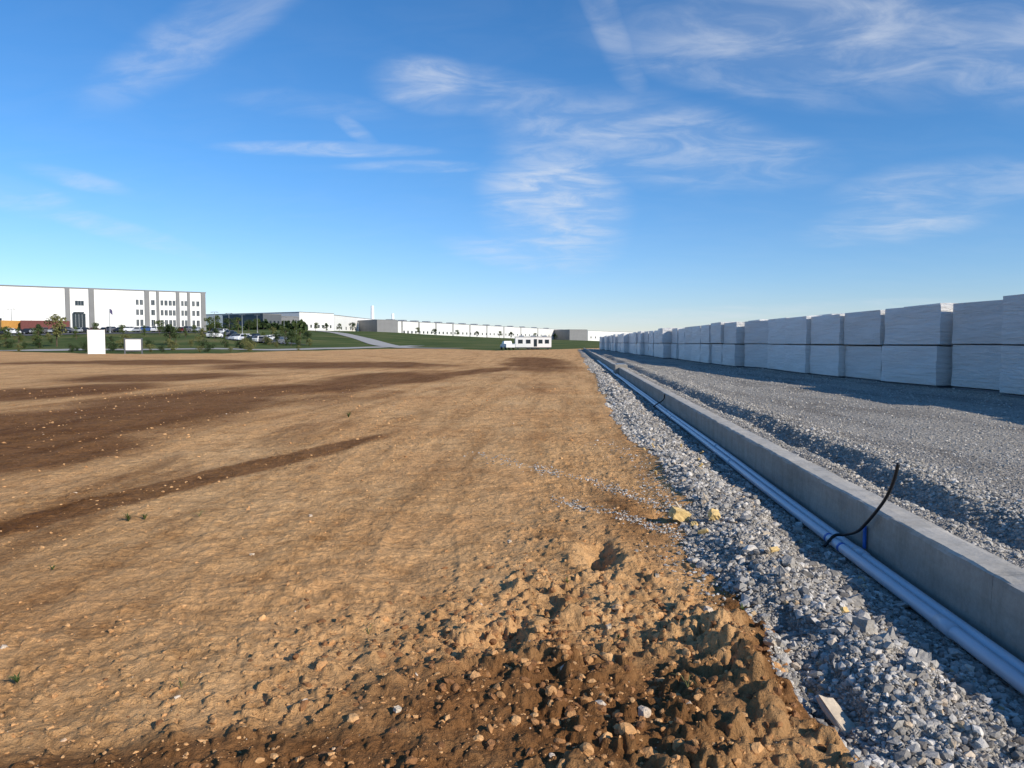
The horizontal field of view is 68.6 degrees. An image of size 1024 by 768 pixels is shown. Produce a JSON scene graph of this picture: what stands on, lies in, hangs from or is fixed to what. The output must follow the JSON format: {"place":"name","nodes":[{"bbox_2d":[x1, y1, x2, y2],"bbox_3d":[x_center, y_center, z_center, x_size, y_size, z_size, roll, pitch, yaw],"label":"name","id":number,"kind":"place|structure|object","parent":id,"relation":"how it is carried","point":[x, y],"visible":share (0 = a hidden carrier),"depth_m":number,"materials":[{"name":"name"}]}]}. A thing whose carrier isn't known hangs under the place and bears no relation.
{"place":"outdoors","nodes":[
{"label":"outdoors","id":0,"kind":"place"},
{"bbox_2d":[0,345,411,350],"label":"access road","id":1,"kind":"structure","parent":0,"point":[211,348],"depth_m":139.93,"materials":[{"name":"asphalt"}]},
{"bbox_2d":[311,330,415,347],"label":"access road","id":2,"kind":"structure","parent":0,"point":[372,341],"depth_m":275.38,"materials":[{"name":"asphalt"}]},
{"bbox_2d":[0,330,1023,767],"bbox_3d":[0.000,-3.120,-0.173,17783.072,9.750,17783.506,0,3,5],"label":"ground","id":3,"kind":"structure","parent":0,"point":[450,426],"depth_m":5.71,"materials":[{"name":"soil"}]},
{"bbox_2d":[0,326,12,344],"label":"deciduous tree","id":4,"kind":"object","parent":3,"relation":"on","point":[6,335],"visible":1,"depth_m":164.43,"materials":[{"name":"green plant"}]},
{"bbox_2d":[8,672,21,682],"bbox_3d":[-2.329,1.380,3.505,0.075,0.042,0.075,-3,4,-44],"label":"weed plant","id":5,"kind":"object","parent":3,"relation":"on","point":[16,679],"visible":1,"depth_m":3.51,"materials":[{"name":"green plant"}]},
{"bbox_2d":[15,327,22,342],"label":"young tree","id":6,"kind":"object","parent":3,"relation":"on","point":[19,334],"visible":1,"depth_m":169.62,"materials":[{"name":"green plant"}]},
{"bbox_2d":[31,328,42,338],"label":"deciduous tree","id":7,"kind":"object","parent":3,"relation":"on","point":[37,331],"visible":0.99,"depth_m":159.41,"materials":[{"name":"green plant"}]},
{"bbox_2d":[30,323,43,335],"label":"deciduous tree","id":8,"kind":"object","parent":3,"relation":"on","point":[38,326],"visible":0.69,"depth_m":184.01,"materials":[{"name":"green plant"}]},
{"bbox_2d":[32,339,43,347],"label":"shrub","id":9,"kind":"object","parent":3,"relation":"on","point":[37,343],"visible":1,"depth_m":144.90,"materials":[{"name":"green plant"}]},
{"bbox_2d":[44,314,67,345],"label":"deciduous tree","id":10,"kind":"object","parent":3,"relation":"on","point":[57,330],"visible":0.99,"depth_m":149.11,"materials":[{"name":"green plant"}]},
{"bbox_2d":[65,343,78,351],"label":"shrub","id":11,"kind":"object","parent":3,"relation":"on","point":[71,346],"visible":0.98,"depth_m":122.55,"materials":[{"name":"green plant"}]},
{"bbox_2d":[87,329,104,353],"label":"site sign board","id":12,"kind":"object","parent":3,"relation":"on","point":[96,341],"visible":0.87,"depth_m":102.78,"materials":[{"name":"white paint"}]},
{"bbox_2d":[0,285,205,327],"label":"warehouse building","id":13,"kind":"structure","parent":3,"relation":"on","point":[45,303],"depth_m":238.83,"materials":[{"name":"white paint"}]},
{"bbox_2d":[0,300,199,326],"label":"windows","id":14,"kind":"structure","parent":13,"relation":"attached to","point":[78,320],"depth_m":247.97,"materials":[{"name":"black glass"}]},
{"bbox_2d":[72,299,199,327],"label":"window frames","id":15,"kind":"structure","parent":14,"relation":"attached to","point":[183,303],"depth_m":250.35,"materials":[{"name":"metal"}]},
{"bbox_2d":[2,287,205,330],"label":"grey panels","id":16,"kind":"object","parent":13,"relation":"attached to","point":[92,310],"visible":0.64,"depth_m":247.34,"materials":[{"name":"paint"}]},
{"bbox_2d":[10,332,206,335],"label":"parking lot","id":17,"kind":"structure","parent":3,"relation":"on","point":[29,334],"depth_m":210.09,"materials":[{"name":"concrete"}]},
{"bbox_2d":[0,320,20,328],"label":"semi trailer","id":18,"kind":"object","parent":17,"relation":"on","point":[10,324],"visible":0.22,"depth_m":207.86,"materials":[{"name":"orange paint"}]},
{"bbox_2d":[20,320,69,328],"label":"semi trailer","id":19,"kind":"object","parent":17,"relation":"on","point":[31,324],"visible":0.51,"depth_m":209.37,"materials":[{"name":"red paint"}]},
{"bbox_2d":[106,326,118,331],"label":"parked car","id":20,"kind":"object","parent":17,"relation":"on","point":[109,328],"visible":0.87,"depth_m":215.77,"materials":[{"name":"grey paint"}]},
{"bbox_2d":[123,326,138,331],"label":"parked car","id":21,"kind":"object","parent":17,"relation":"on","point":[128,328],"visible":0.83,"depth_m":218.81,"materials":[{"name":"white paint"}]},
{"bbox_2d":[108,341,117,350],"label":"shrub","id":22,"kind":"object","parent":3,"relation":"on","point":[114,347],"visible":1,"depth_m":125.06,"materials":[{"name":"green plant"}]},
{"bbox_2d":[124,338,142,353],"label":"framed notice sign","id":23,"kind":"object","parent":3,"relation":"on","point":[133,344],"visible":0.94,"depth_m":105.82,"materials":[{"name":"white paint"}]},
{"bbox_2d":[154,320,164,334],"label":"deciduous tree","id":24,"kind":"object","parent":3,"relation":"on","point":[159,326],"visible":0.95,"depth_m":199.01,"materials":[{"name":"green plant"}]},
{"bbox_2d":[162,324,180,341],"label":"deciduous tree","id":25,"kind":"object","parent":3,"relation":"on","point":[168,328],"visible":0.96,"depth_m":149.54,"materials":[{"name":"green plant"}]},
{"bbox_2d":[167,341,178,349],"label":"shrub","id":26,"kind":"object","parent":3,"relation":"on","point":[173,343],"visible":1,"depth_m":127.75,"materials":[{"name":"green plant"}]},
{"bbox_2d":[198,328,205,337],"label":"deciduous tree","id":27,"kind":"object","parent":3,"relation":"on","point":[201,334],"visible":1,"depth_m":164.43,"materials":[{"name":"green plant"}]},
{"bbox_2d":[204,317,215,330],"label":"deciduous tree","id":28,"kind":"object","parent":3,"relation":"on","point":[209,325],"visible":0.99,"depth_m":218.92,"materials":[{"name":"green plant"}]},
{"bbox_2d":[209,328,219,338],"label":"deciduous tree","id":29,"kind":"object","parent":3,"relation":"on","point":[216,331],"visible":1,"depth_m":174.36,"materials":[{"name":"green plant"}]},
{"bbox_2d":[206,331,222,337],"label":"parked car","id":30,"kind":"object","parent":3,"relation":"on","point":[220,335],"visible":0.64,"depth_m":190.28,"materials":[{"name":"white paint"}]},
{"bbox_2d":[213,315,222,326],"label":"deciduous tree","id":31,"kind":"object","parent":3,"relation":"on","point":[217,322],"visible":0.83,"depth_m":248.62,"materials":[{"name":"green plant"}]},
{"bbox_2d":[223,318,234,329],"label":"deciduous tree","id":32,"kind":"object","parent":3,"relation":"on","point":[227,321],"visible":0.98,"depth_m":258.92,"materials":[{"name":"green plant"}]},
{"bbox_2d":[232,317,242,332],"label":"deciduous tree","id":33,"kind":"object","parent":3,"relation":"on","point":[237,321],"visible":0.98,"depth_m":269.16,"materials":[{"name":"green plant"}]},
{"bbox_2d":[244,320,254,330],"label":"deciduous tree","id":34,"kind":"object","parent":3,"relation":"on","point":[249,323],"visible":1,"depth_m":299.00,"materials":[{"name":"green plant"}]},
{"bbox_2d":[222,314,281,329],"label":"dark clad building","id":35,"kind":"structure","parent":3,"relation":"on","point":[272,318],"depth_m":436.35,"materials":[{"name":"grey paint"}]},
{"bbox_2d":[206,318,308,330],"bbox_3d":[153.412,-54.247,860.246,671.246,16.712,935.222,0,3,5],"label":"distant tree line","id":36,"kind":"object","parent":3,"relation":"on","point":[288,324],"visible":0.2,"depth_m":420.26,"materials":[{"name":"green plant"}]},
{"bbox_2d":[206,312,333,330],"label":"distribution building","id":37,"kind":"structure","parent":3,"relation":"on","point":[310,319],"depth_m":491.86,"materials":[{"name":"grey paint"}]},
{"bbox_2d":[272,337,284,343],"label":"parked car","id":38,"kind":"object","parent":3,"relation":"on","point":[280,339],"visible":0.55,"depth_m":190.97,"materials":[{"name":"grey paint"}]},
{"bbox_2d":[283,329,296,342],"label":"deciduous tree","id":39,"kind":"object","parent":3,"relation":"on","point":[292,334],"visible":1,"depth_m":179.18,"materials":[{"name":"green plant"}]},
{"bbox_2d":[281,316,298,322],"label":"distribution building","id":40,"kind":"structure","parent":3,"relation":"on","point":[289,318],"depth_m":455.25,"materials":[{"name":"grey paint"}]},
{"bbox_2d":[294,329,304,339],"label":"deciduous tree","id":41,"kind":"object","parent":3,"relation":"on","point":[299,332],"visible":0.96,"depth_m":184.56,"materials":[{"name":"green plant"}]},
{"bbox_2d":[301,331,311,344],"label":"deciduous tree","id":42,"kind":"object","parent":3,"relation":"on","point":[306,333],"visible":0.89,"depth_m":199.28,"materials":[{"name":"green plant"}]},
{"bbox_2d":[334,315,375,330],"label":"distribution building","id":43,"kind":"structure","parent":3,"relation":"on","point":[344,321],"depth_m":554.30,"materials":[{"name":"grey paint"}]},
{"bbox_2d":[358,319,396,332],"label":"grey office building","id":44,"kind":"structure","parent":3,"relation":"on","point":[378,325],"depth_m":564.99,"materials":[{"name":"paint"}]},
{"bbox_2d":[393,705,401,712],"bbox_3d":[-0.485,1.378,3.181,0.031,0.020,0.026,5,11,-42],"label":"pale stone","id":45,"kind":"object","parent":3,"relation":"on","point":[397,709],"visible":1,"depth_m":3.17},
{"bbox_2d":[0,387,836,767],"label":"dirt clods","id":46,"kind":"object","parent":3,"relation":"on","point":[446,717],"visible":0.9,"depth_m":3.53,"materials":[{"name":"soil"}]},
{"bbox_2d":[23,549,874,767],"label":"dirt clods","id":47,"kind":"object","parent":3,"relation":"on","point":[690,746],"visible":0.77,"depth_m":3.47,"materials":[{"name":"soil"}]},
{"bbox_2d":[763,638,776,645],"bbox_3d":[1.254,1.258,3.659,0.020,0.031,0.064,-45,17,-32],"label":"limestone boulder","id":48,"kind":"object","parent":47,"relation":"on","point":[770,642],"visible":1,"depth_m":3.65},
{"bbox_2d":[357,321,563,339],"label":"warehouse building","id":49,"kind":"structure","parent":3,"relation":"on","point":[425,327],"depth_m":699.00,"materials":[{"name":"grey paint"}]},
{"bbox_2d":[401,321,503,337],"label":"grey panels","id":50,"kind":"object","parent":49,"relation":"attached to","point":[436,329],"visible":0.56,"depth_m":630.33,"materials":[{"name":"paint"}]},
{"bbox_2d":[386,319,548,328],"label":"rooftop units","id":51,"kind":"object","parent":49,"relation":"on","point":[458,323],"visible":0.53,"depth_m":672.88,"materials":[{"name":"metal"}]},
{"bbox_2d":[403,331,541,335],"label":"dock doors","id":52,"kind":"structure","parent":49,"relation":"attached to","point":[459,333],"depth_m":664.00,"materials":[{"name":"grey metal"}]},
{"bbox_2d":[500,341,514,349],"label":"pickup truck","id":53,"kind":"object","parent":3,"relation":"on","point":[506,344],"visible":1,"depth_m":159.09,"materials":[{"name":"white paint"}]},
{"bbox_2d":[200,563,837,767],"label":"dirt lumps","id":54,"kind":"object","parent":3,"relation":"on","point":[587,748],"visible":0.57,"depth_m":3.45,"materials":[{"name":"soil"}]},
{"bbox_2d":[515,335,550,349],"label":"site office trailer","id":55,"kind":"object","parent":3,"relation":"on","point":[532,342],"visible":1,"depth_m":162.37,"materials":[{"name":"white paint"}]},
{"bbox_2d":[554,329,586,340],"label":"grey office building","id":56,"kind":"structure","parent":3,"relation":"on","point":[573,334],"depth_m":895.11,"materials":[{"name":"paint"}]},
{"bbox_2d":[463,440,741,605],"bbox_3d":[1.192,1.097,8.255,2.639,0.227,7.441,-1,3,-13],"label":"gravel spill","id":57,"kind":"object","parent":3,"relation":"on","point":[655,528],"visible":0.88,"depth_m":7.08,"materials":[{"name":"gravel"}]},
{"bbox_2d":[600,337,604,349],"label":"wrapped block stack","id":58,"kind":"object","parent":3,"relation":"on","point":[602,343],"visible":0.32,"depth_m":143.00,"materials":[{"name":"plastic"}]},
{"bbox_2d":[605,335,609,350],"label":"wrapped block stack","id":59,"kind":"object","parent":3,"relation":"on","point":[607,344],"visible":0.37,"depth_m":127.27,"materials":[{"name":"plastic"}]},
{"bbox_2d":[587,330,631,340],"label":"distribution building","id":60,"kind":"structure","parent":3,"relation":"on","point":[594,335],"depth_m":957.10,"materials":[{"name":"grey paint"}]},
{"bbox_2d":[613,334,617,351],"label":"wrapped block stack","id":61,"kind":"object","parent":3,"relation":"on","point":[615,336],"visible":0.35,"depth_m":111.72,"materials":[{"name":"plastic"}]},
{"bbox_2d":[613,363,626,373],"bbox_3d":[5.635,-0.720,39.091,0.630,0.700,1.600,0,3,5],"label":"drain inlet box","id":62,"kind":"object","parent":3,"relation":"on","point":[616,366],"visible":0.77,"depth_m":38.31,"materials":[{"name":"concrete"}]},
{"bbox_2d":[622,333,628,352],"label":"wrapped block stack","id":63,"kind":"object","parent":3,"relation":"on","point":[625,341],"visible":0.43,"depth_m":95.75,"materials":[{"name":"plastic"}]},
{"bbox_2d":[630,333,632,353],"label":"wrapped block stack","id":64,"kind":"object","parent":3,"relation":"on","point":[631,345],"visible":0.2,"depth_m":91.04,"materials":[{"name":"plastic"}]},
{"bbox_2d":[633,332,637,354],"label":"wrapped block stack","id":65,"kind":"object","parent":3,"relation":"on","point":[635,337],"visible":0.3,"depth_m":84.06,"materials":[{"name":"plastic"}]},
{"bbox_2d":[637,331,645,354],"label":"wrapped block stack","id":66,"kind":"object","parent":3,"relation":"on","point":[640,346],"visible":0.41,"depth_m":80.19,"materials":[{"name":"plastic"}]},
{"bbox_2d":[644,331,651,355],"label":"wrapped block stack","id":67,"kind":"object","parent":3,"relation":"on","point":[646,341],"visible":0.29,"depth_m":78.12,"materials":[{"name":"plastic"}]},
{"bbox_2d":[649,331,655,355],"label":"wrapped block stack","id":68,"kind":"object","parent":3,"relation":"on","point":[651,340],"visible":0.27,"depth_m":74.68,"materials":[{"name":"plastic"}]},
{"bbox_2d":[654,331,660,357],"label":"wrapped block stack","id":69,"kind":"object","parent":3,"relation":"on","point":[656,350],"visible":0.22,"depth_m":68.89,"materials":[{"name":"plastic"}]},
{"bbox_2d":[658,328,677,358],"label":"wrapped block stack","id":70,"kind":"object","parent":3,"relation":"on","point":[665,338],"visible":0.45,"depth_m":64.23,"materials":[{"name":"plastic"}]},
{"bbox_2d":[671,328,683,359],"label":"wrapped block stack","id":71,"kind":"object","parent":3,"relation":"on","point":[674,351],"visible":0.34,"depth_m":61.74,"materials":[{"name":"plastic"}]},
{"bbox_2d":[668,506,691,521],"bbox_3d":[1.464,1.141,6.576,0.179,0.098,0.106,17,7,-24],"label":"yellow foam chunk","id":72,"kind":"object","parent":3,"relation":"on","point":[679,514],"visible":1,"depth_m":6.54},
{"bbox_2d":[678,328,687,360],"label":"wrapped block stack","id":73,"kind":"object","parent":3,"relation":"on","point":[681,337],"visible":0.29,"depth_m":59.28,"materials":[{"name":"plastic"}]},
{"bbox_2d":[691,326,700,362],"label":"wrapped block stack","id":74,"kind":"object","parent":3,"relation":"on","point":[696,348],"visible":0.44,"depth_m":52.54,"materials":[{"name":"plastic"}]},
{"bbox_2d":[684,327,709,361],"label":"wrapped block stack","id":75,"kind":"object","parent":3,"relation":"on","point":[688,346],"visible":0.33,"depth_m":56.05,"materials":[{"name":"plastic"}]},
{"bbox_2d":[700,324,717,363],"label":"wrapped block stack","id":76,"kind":"object","parent":3,"relation":"on","point":[705,354],"visible":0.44,"depth_m":49.14,"materials":[{"name":"plastic"}]},
{"bbox_2d":[710,322,729,365],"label":"wrapped block stack","id":77,"kind":"object","parent":3,"relation":"on","point":[717,332],"visible":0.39,"depth_m":46.09,"materials":[{"name":"plastic"}]},
{"bbox_2d":[722,322,748,366],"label":"wrapped block stack","id":78,"kind":"object","parent":3,"relation":"on","point":[733,350],"visible":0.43,"depth_m":42.31,"materials":[{"name":"plastic"}]},
{"bbox_2d":[744,320,792,368],"bbox_3d":[14.064,-2.101,40.288,2.074,2.580,3.057,0,3,-8],"label":"wrapped block stack","id":79,"kind":"object","parent":3,"relation":"on","point":[756,347],"visible":0.44,"depth_m":40.19,"materials":[{"name":"plastic"}]},
{"bbox_2d":[769,546,779,552],"bbox_3d":[1.820,1.147,5.213,0.087,0.020,0.032,-1,36,-33],"label":"tan board scrap","id":80,"kind":"object","parent":3,"relation":"on","point":[774,549],"visible":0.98,"depth_m":5.20,"materials":[{"name":"beige wood"}]},
{"bbox_2d":[774,565,786,575],"bbox_3d":[1.683,1.173,4.701,0.052,0.069,0.063,-42,-30,13],"label":"limestone boulder","id":81,"kind":"object","parent":3,"relation":"on","point":[779,569],"visible":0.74,"depth_m":4.68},
{"bbox_2d":[782,555,795,567],"bbox_3d":[1.822,1.175,4.940,0.061,0.073,0.081,-2,36,40],"label":"limestone boulder","id":82,"kind":"object","parent":3,"relation":"on","point":[788,561],"visible":0.94,"depth_m":4.92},
{"bbox_2d":[767,317,818,371],"bbox_3d":[14.008,-1.933,36.963,2.049,2.611,3.040,0,3,3],"label":"wrapped block stack","id":83,"kind":"object","parent":3,"relation":"on","point":[776,349],"visible":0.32,"depth_m":36.93,"materials":[{"name":"plastic"}]},
{"bbox_2d":[583,348,1023,661],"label":"concrete curb wall","id":84,"kind":"structure","parent":3,"relation":"on","point":[952,573],"depth_m":5.48,"materials":[{"name":"concrete"}]},
{"bbox_2d":[863,526,866,548],"bbox_3d":[2.774,1.204,5.909,0.014,0.180,0.040,0,3,5],"label":"blue marking tape","id":85,"kind":"object","parent":84,"relation":"attached to","point":[864,536],"visible":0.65,"depth_m":5.89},
{"bbox_2d":[583,358,1023,767],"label":"gravel bank fines","id":86,"kind":"object","parent":3,"relation":"on","point":[635,399],"visible":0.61,"depth_m":4.16,"materials":[{"name":"gravel"}]},
{"bbox_2d":[784,316,828,373],"bbox_3d":[13.753,-1.752,33.875,2.047,2.587,3.031,0,3,3],"label":"wrapped block stack","id":87,"kind":"object","parent":3,"relation":"on","point":[798,337],"visible":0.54,"depth_m":33.48,"materials":[{"name":"plastic"}]},
{"bbox_2d":[597,360,1023,694],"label":"conduit pipe","id":88,"kind":"object","parent":3,"relation":"on","point":[1009,674],"visible":0.96,"depth_m":4.93,"materials":[{"name":"plastic"}]},
{"bbox_2d":[598,360,1023,673],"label":"conduit pipe","id":89,"kind":"object","parent":3,"relation":"on","point":[1001,652],"visible":0.6,"depth_m":5.30,"materials":[{"name":"plastic"}]},
{"bbox_2d":[608,405,1023,767],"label":"gravel bank","id":90,"kind":"structure","parent":3,"relation":"on","point":[920,750],"depth_m":4.04,"materials":[{"name":"gravel"}]},
{"bbox_2d":[707,508,720,520],"bbox_3d":[1.721,1.117,6.403,0.084,0.077,0.084,17,30,-7],"label":"yellow foam chunk","id":91,"kind":"object","parent":90,"relation":"on","point":[713,514],"visible":1,"depth_m":6.38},
{"bbox_2d":[852,616,874,634],"bbox_3d":[1.841,1.266,3.939,0.070,0.084,0.093,6,-2,-29],"label":"limestone boulder","id":92,"kind":"object","parent":90,"relation":"on","point":[863,624],"visible":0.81,"depth_m":3.91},
{"bbox_2d":[916,649,931,666],"bbox_3d":[1.904,1.284,3.483,0.061,0.074,0.081,17,46,27],"label":"limestone boulder","id":93,"kind":"object","parent":90,"relation":"on","point":[923,655],"visible":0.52,"depth_m":3.47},
{"bbox_2d":[631,367,1023,568],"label":"gravel windrow","id":94,"kind":"object","parent":3,"relation":"on","point":[955,481],"visible":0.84,"depth_m":7.49,"materials":[{"name":"gravel"}]},
{"bbox_2d":[816,695,855,735],"bbox_3d":[1.388,1.417,3.201,0.093,0.033,0.201,14,23,-24],"label":"tan stone slab","id":95,"kind":"object","parent":3,"relation":"on","point":[833,711],"depth_m":3.19,"materials":[{"name":"stone"}]},
{"bbox_2d":[810,314,864,377],"bbox_3d":[13.797,-1.571,30.833,2.045,2.566,3.031,0,3,1],"label":"wrapped block stack","id":96,"kind":"object","parent":3,"relation":"on","point":[827,360],"visible":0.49,"depth_m":30.38,"materials":[{"name":"plastic"}]},
{"bbox_2d":[840,607,849,612],"bbox_3d":[1.883,1.278,4.252,0.052,0.032,0.020,12,-44,-32],"label":"tan board scrap","id":97,"kind":"object","parent":3,"relation":"on","point":[844,609],"visible":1,"depth_m":4.24,"materials":[{"name":"beige wood"}]},
{"bbox_2d":[848,594,863,606],"bbox_3d":[2.068,1.311,4.526,0.080,0.073,0.061,-19,-12,-1],"label":"limestone boulder","id":98,"kind":"object","parent":3,"relation":"on","point":[857,599],"visible":0.7,"depth_m":4.50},
{"bbox_2d":[823,463,899,547],"bbox_3d":[2.706,0.939,5.721,0.180,0.808,0.781,-1,3,-16],"label":"black flexible conduit","id":99,"kind":"object","parent":3,"relation":"on","point":[873,514],"visible":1,"depth_m":5.64,"materials":[{"name":"plastic"}]},
{"bbox_2d":[844,310,905,381],"bbox_3d":[13.911,-1.414,27.755,2.122,2.590,3.079,0,3,1],"label":"wrapped block stack","id":100,"kind":"object","parent":3,"relation":"on","point":[866,329],"visible":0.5,"depth_m":27.49,"materials":[{"name":"plastic"}]},
{"bbox_2d":[906,303,954,345],"bbox_3d":[16.060,-1.523,27.683,2.049,2.815,3.040,0,3,5],"label":"wrapped block stack","id":101,"kind":"object","parent":3,"relation":"on","point":[934,304],"visible":0.05,"depth_m":26.45,"materials":[{"name":"plastic"}]},
{"bbox_2d":[881,305,994,387],"bbox_3d":[13.959,-1.240,24.637,2.095,2.604,3.063,0,3,-5],"label":"wrapped block stack","id":102,"kind":"object","parent":3,"relation":"on","point":[924,356],"visible":0.64,"depth_m":24.00,"materials":[{"name":"plastic"}]},
{"bbox_2d":[951,300,1016,393],"bbox_3d":[14.428,-1.066,21.372,2.074,2.604,3.057,0,3,-3],"label":"wrapped block stack","id":103,"kind":"object","parent":3,"relation":"on","point":[976,367],"visible":0.7,"depth_m":21.64,"materials":[{"name":"plastic"}]},
{"bbox_2d":[999,294,1023,397],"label":"wrapped block stack","id":104,"kind":"object","parent":3,"relation":"on","point":[1011,381],"visible":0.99,"depth_m":19.38,"materials":[{"name":"plastic"}]},
{"bbox_2d":[0,0,1023,332],"label":"sky","id":105,"kind":"structure","parent":0,"point":[632,166],"materials":[{"name":"blue"}]},
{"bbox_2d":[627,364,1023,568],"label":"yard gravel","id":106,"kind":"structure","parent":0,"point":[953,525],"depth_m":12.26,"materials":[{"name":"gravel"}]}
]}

